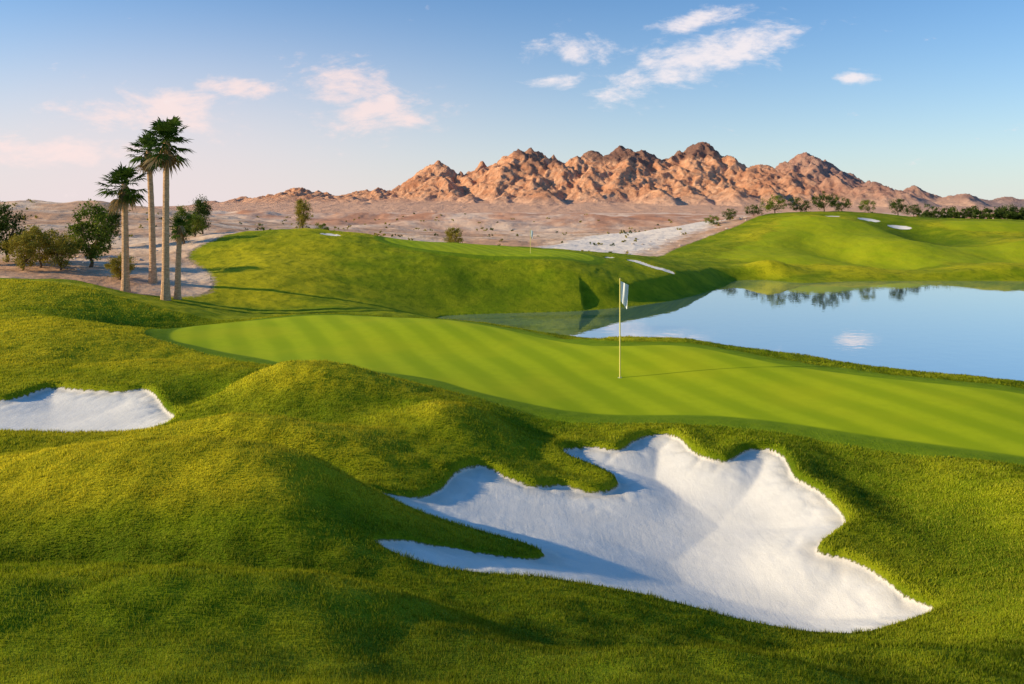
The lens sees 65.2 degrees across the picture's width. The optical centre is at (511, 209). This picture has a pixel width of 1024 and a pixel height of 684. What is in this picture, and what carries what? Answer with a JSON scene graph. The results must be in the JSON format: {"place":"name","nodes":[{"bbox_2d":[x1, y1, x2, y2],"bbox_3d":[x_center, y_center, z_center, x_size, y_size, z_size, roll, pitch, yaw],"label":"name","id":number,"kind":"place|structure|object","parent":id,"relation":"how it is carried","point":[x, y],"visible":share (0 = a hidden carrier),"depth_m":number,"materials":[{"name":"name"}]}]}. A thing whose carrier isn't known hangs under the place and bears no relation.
{"place":"outdoors","nodes":[
{"label":"outdoors","id":0,"kind":"place"},
{"bbox_2d":[0,200,1023,683],"bbox_3d":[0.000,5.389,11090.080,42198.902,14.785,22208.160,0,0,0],"label":"ground","id":1,"kind":"structure","parent":0,"point":[678,518],"depth_m":14.61,"materials":[{"name":"green plant"}]},
{"bbox_2d":[0,201,31,261],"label":"mesquite tree","id":2,"kind":"object","parent":1,"relation":"on","point":[5,226],"visible":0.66,"depth_m":51.79,"materials":[{"name":"green plant"}]},
{"bbox_2d":[0,232,44,270],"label":"mesquite tree","id":3,"kind":"object","parent":1,"relation":"on","point":[16,241],"visible":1,"depth_m":46.69,"materials":[{"name":"green plant"}]},
{"bbox_2d":[13,224,62,267],"bbox_3d":[-28.985,2.296,48.886,2.660,2.809,3.126,0,0,0],"label":"mesquite tree","id":4,"kind":"object","parent":1,"relation":"on","point":[42,236],"visible":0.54,"depth_m":48.66,"materials":[{"name":"green plant"}]},
{"bbox_2d":[43,232,78,270],"bbox_3d":[-27.033,2.598,48.013,2.024,2.400,1.976,0,0,35],"label":"mesquite tree","id":5,"kind":"object","parent":1,"relation":"on","point":[62,248],"visible":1,"depth_m":47.82,"materials":[{"name":"green plant"}]},
{"bbox_2d":[60,230,83,256],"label":"mesquite tree","id":6,"kind":"object","parent":1,"relation":"on","point":[64,233],"visible":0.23,"depth_m":55.88,"materials":[{"name":"green plant"}]},
{"bbox_2d":[63,198,116,266],"bbox_3d":[-26.341,1.523,50.095,3.001,4.490,3.368,0,0,0],"label":"mesquite tree","id":7,"kind":"object","parent":1,"relation":"on","point":[97,234],"visible":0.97,"depth_m":49.73,"materials":[{"name":"green plant"}]},
{"bbox_2d":[92,204,121,248],"bbox_3d":[-30.311,1.384,60.045,2.283,3.518,2.224,0,0,0],"label":"mesquite tree","id":8,"kind":"object","parent":1,"relation":"on","point":[116,217],"visible":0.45,"depth_m":59.95,"materials":[{"name":"green plant"}]},
{"bbox_2d":[104,254,137,279],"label":"mesquite tree","id":9,"kind":"object","parent":1,"relation":"on","point":[114,265],"visible":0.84,"depth_m":45.78,"materials":[{"name":"green plant"}]},
{"bbox_2d":[95,161,148,292],"bbox_3d":[-20.550,0.983,42.067,2.854,7.053,2.789,0,0,-18],"label":"palm tree","id":10,"kind":"object","parent":1,"relation":"on","point":[122,176],"visible":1,"depth_m":41.85,"materials":[{"name":"green plant"}]},
{"bbox_2d":[125,130,160,283],"bbox_3d":[-20.982,-0.143,45.922,2.554,9.020,2.782,0,0,-34],"label":"palm tree","id":11,"kind":"object","parent":1,"relation":"on","point":[152,278],"visible":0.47,"depth_m":45.85,"materials":[{"name":"green plant"}]},
{"bbox_2d":[137,116,194,300],"bbox_3d":[-17.811,0.003,41.384,2.910,9.690,3.191,0,0,0],"label":"palm tree","id":12,"kind":"object","parent":1,"relation":"on","point":[165,158],"visible":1,"depth_m":41.23,"materials":[{"name":"green plant"}]},
{"bbox_2d":[169,213,192,299],"bbox_3d":[-17.658,2.563,42.511,1.616,4.694,1.748,0,0,0],"label":"palm tree","id":13,"kind":"object","parent":1,"relation":"on","point":[179,232],"visible":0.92,"depth_m":42.38,"materials":[{"name":"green plant"}]},
{"bbox_2d":[171,205,195,243],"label":"mesquite tree","id":14,"kind":"object","parent":1,"relation":"on","point":[181,210],"visible":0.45,"depth_m":59.85,"materials":[{"name":"green plant"}]},
{"bbox_2d":[186,211,208,236],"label":"mesquite tree","id":15,"kind":"object","parent":1,"relation":"on","point":[198,226],"visible":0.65,"depth_m":63.84,"materials":[{"name":"green plant"}]},
{"bbox_2d":[188,194,212,233],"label":"mesquite tree","id":16,"kind":"object","parent":1,"relation":"on","point":[201,205],"visible":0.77,"depth_m":67.73,"materials":[{"name":"green plant"}]},
{"bbox_2d":[294,198,313,227],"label":"mesquite tree","id":17,"kind":"object","parent":1,"relation":"on","point":[301,206],"visible":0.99,"depth_m":69.86,"materials":[{"name":"green plant"}]},
{"bbox_2d":[315,222,328,229],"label":"mesquite tree","id":18,"kind":"object","parent":1,"relation":"on","point":[320,226],"visible":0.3,"depth_m":77.81,"materials":[{"name":"green plant"}]},
{"bbox_2d":[50,214,763,270],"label":"boulders","id":19,"kind":"object","parent":1,"relation":"on","point":[140,259],"visible":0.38,"depth_m":56.72,"materials":[{"name":"stone"}]},
{"bbox_2d":[443,227,463,242],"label":"mesquite tree","id":20,"kind":"object","parent":1,"relation":"on","point":[456,233],"visible":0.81,"depth_m":94.65,"materials":[{"name":"green plant"}]},
{"bbox_2d":[12,199,917,253],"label":"desert scrub","id":21,"kind":"object","parent":1,"relation":"on","point":[435,234],"visible":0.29,"depth_m":133.71,"materials":[{"name":"green plant"}]},
{"bbox_2d":[530,229,532,252],"bbox_3d":[1.555,2.588,64.000,0.274,2.030,0.108,0,0,0],"label":"golf flagstick","id":22,"kind":"object","parent":1,"relation":"on","point":[531,233],"visible":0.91,"depth_m":63.98,"materials":[{"name":"paint"}]},
{"bbox_2d":[619,279,628,377],"bbox_3d":[2.782,3.013,20.000,0.272,2.590,0.108,0,0,0],"label":"golf flagstick","id":23,"kind":"object","parent":1,"relation":"on","point":[623,293],"visible":0.98,"depth_m":19.99,"materials":[{"name":"paint"}]},
{"bbox_2d":[704,215,719,224],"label":"desert tree","id":24,"kind":"object","parent":1,"relation":"on","point":[712,220],"visible":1,"depth_m":121.75,"materials":[{"name":"green plant"}]},
{"bbox_2d":[721,209,737,219],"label":"desert tree","id":25,"kind":"object","parent":1,"relation":"on","point":[729,214],"visible":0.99,"depth_m":123.86,"materials":[{"name":"green plant"}]},
{"bbox_2d":[743,204,763,214],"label":"desert tree","id":26,"kind":"object","parent":1,"relation":"on","point":[753,211],"visible":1,"depth_m":126.05,"materials":[{"name":"green plant"}]},
{"bbox_2d":[759,194,787,212],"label":"desert tree","id":27,"kind":"object","parent":1,"relation":"on","point":[770,205],"visible":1,"depth_m":128.06,"materials":[{"name":"green plant"}]},
{"bbox_2d":[787,197,810,211],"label":"desert tree","id":28,"kind":"object","parent":1,"relation":"on","point":[797,205],"visible":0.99,"depth_m":129.70,"materials":[{"name":"green plant"}]},
{"bbox_2d":[809,191,839,211],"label":"desert tree","id":29,"kind":"object","parent":1,"relation":"on","point":[827,199],"visible":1,"depth_m":127.87,"materials":[{"name":"green plant"}]},
{"bbox_2d":[829,196,852,210],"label":"desert tree","id":30,"kind":"object","parent":1,"relation":"on","point":[841,204],"visible":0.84,"depth_m":131.74,"materials":[{"name":"green plant"}]},
{"bbox_2d":[858,199,876,212],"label":"desert tree","id":31,"kind":"object","parent":1,"relation":"on","point":[865,202],"visible":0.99,"depth_m":129.96,"materials":[{"name":"green plant"}]},
{"bbox_2d":[761,202,1023,219],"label":"distant trees","id":32,"kind":"object","parent":1,"relation":"on","point":[983,214],"visible":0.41,"depth_m":139.15,"materials":[{"name":"green plant"}]},
{"bbox_2d":[888,199,907,214],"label":"desert tree","id":33,"kind":"object","parent":1,"relation":"on","point":[894,204],"visible":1,"depth_m":130.74,"materials":[{"name":"green plant"}]},
{"bbox_2d":[902,204,921,216],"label":"desert tree","id":34,"kind":"object","parent":1,"relation":"on","point":[917,209],"visible":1,"depth_m":133.78,"materials":[{"name":"green plant"}]},
{"bbox_2d":[963,204,978,218],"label":"desert tree","id":35,"kind":"object","parent":1,"relation":"on","point":[974,207],"visible":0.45,"depth_m":142.59,"materials":[{"name":"green plant"}]},
{"bbox_2d":[999,203,1020,218],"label":"desert tree","id":36,"kind":"object","parent":1,"relation":"on","point":[1015,208],"visible":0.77,"depth_m":139.68,"materials":[{"name":"green plant"}]},
{"bbox_2d":[0,279,1023,683],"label":"grass","id":37,"kind":"structure","parent":0,"point":[42,567],"depth_m":8.40,"materials":[{"name":"green plant"}]},
{"bbox_2d":[0,0,1023,206],"label":"sky","id":38,"kind":"structure","parent":0,"point":[334,97],"materials":[{"name":"blue"}]},
{"bbox_2d":[154,142,1023,212],"bbox_3d":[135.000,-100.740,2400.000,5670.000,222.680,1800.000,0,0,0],"label":"mountain range","id":39,"kind":"structure","parent":0,"point":[703,177],"depth_m":2142.12,"materials":[{"name":"brown stone"}]},
{"bbox_2d":[437,280,1023,380],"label":"pond water","id":40,"kind":"structure","parent":0,"point":[974,328],"depth_m":47.02,"materials":[{"name":"blue liquid"}]}
]}

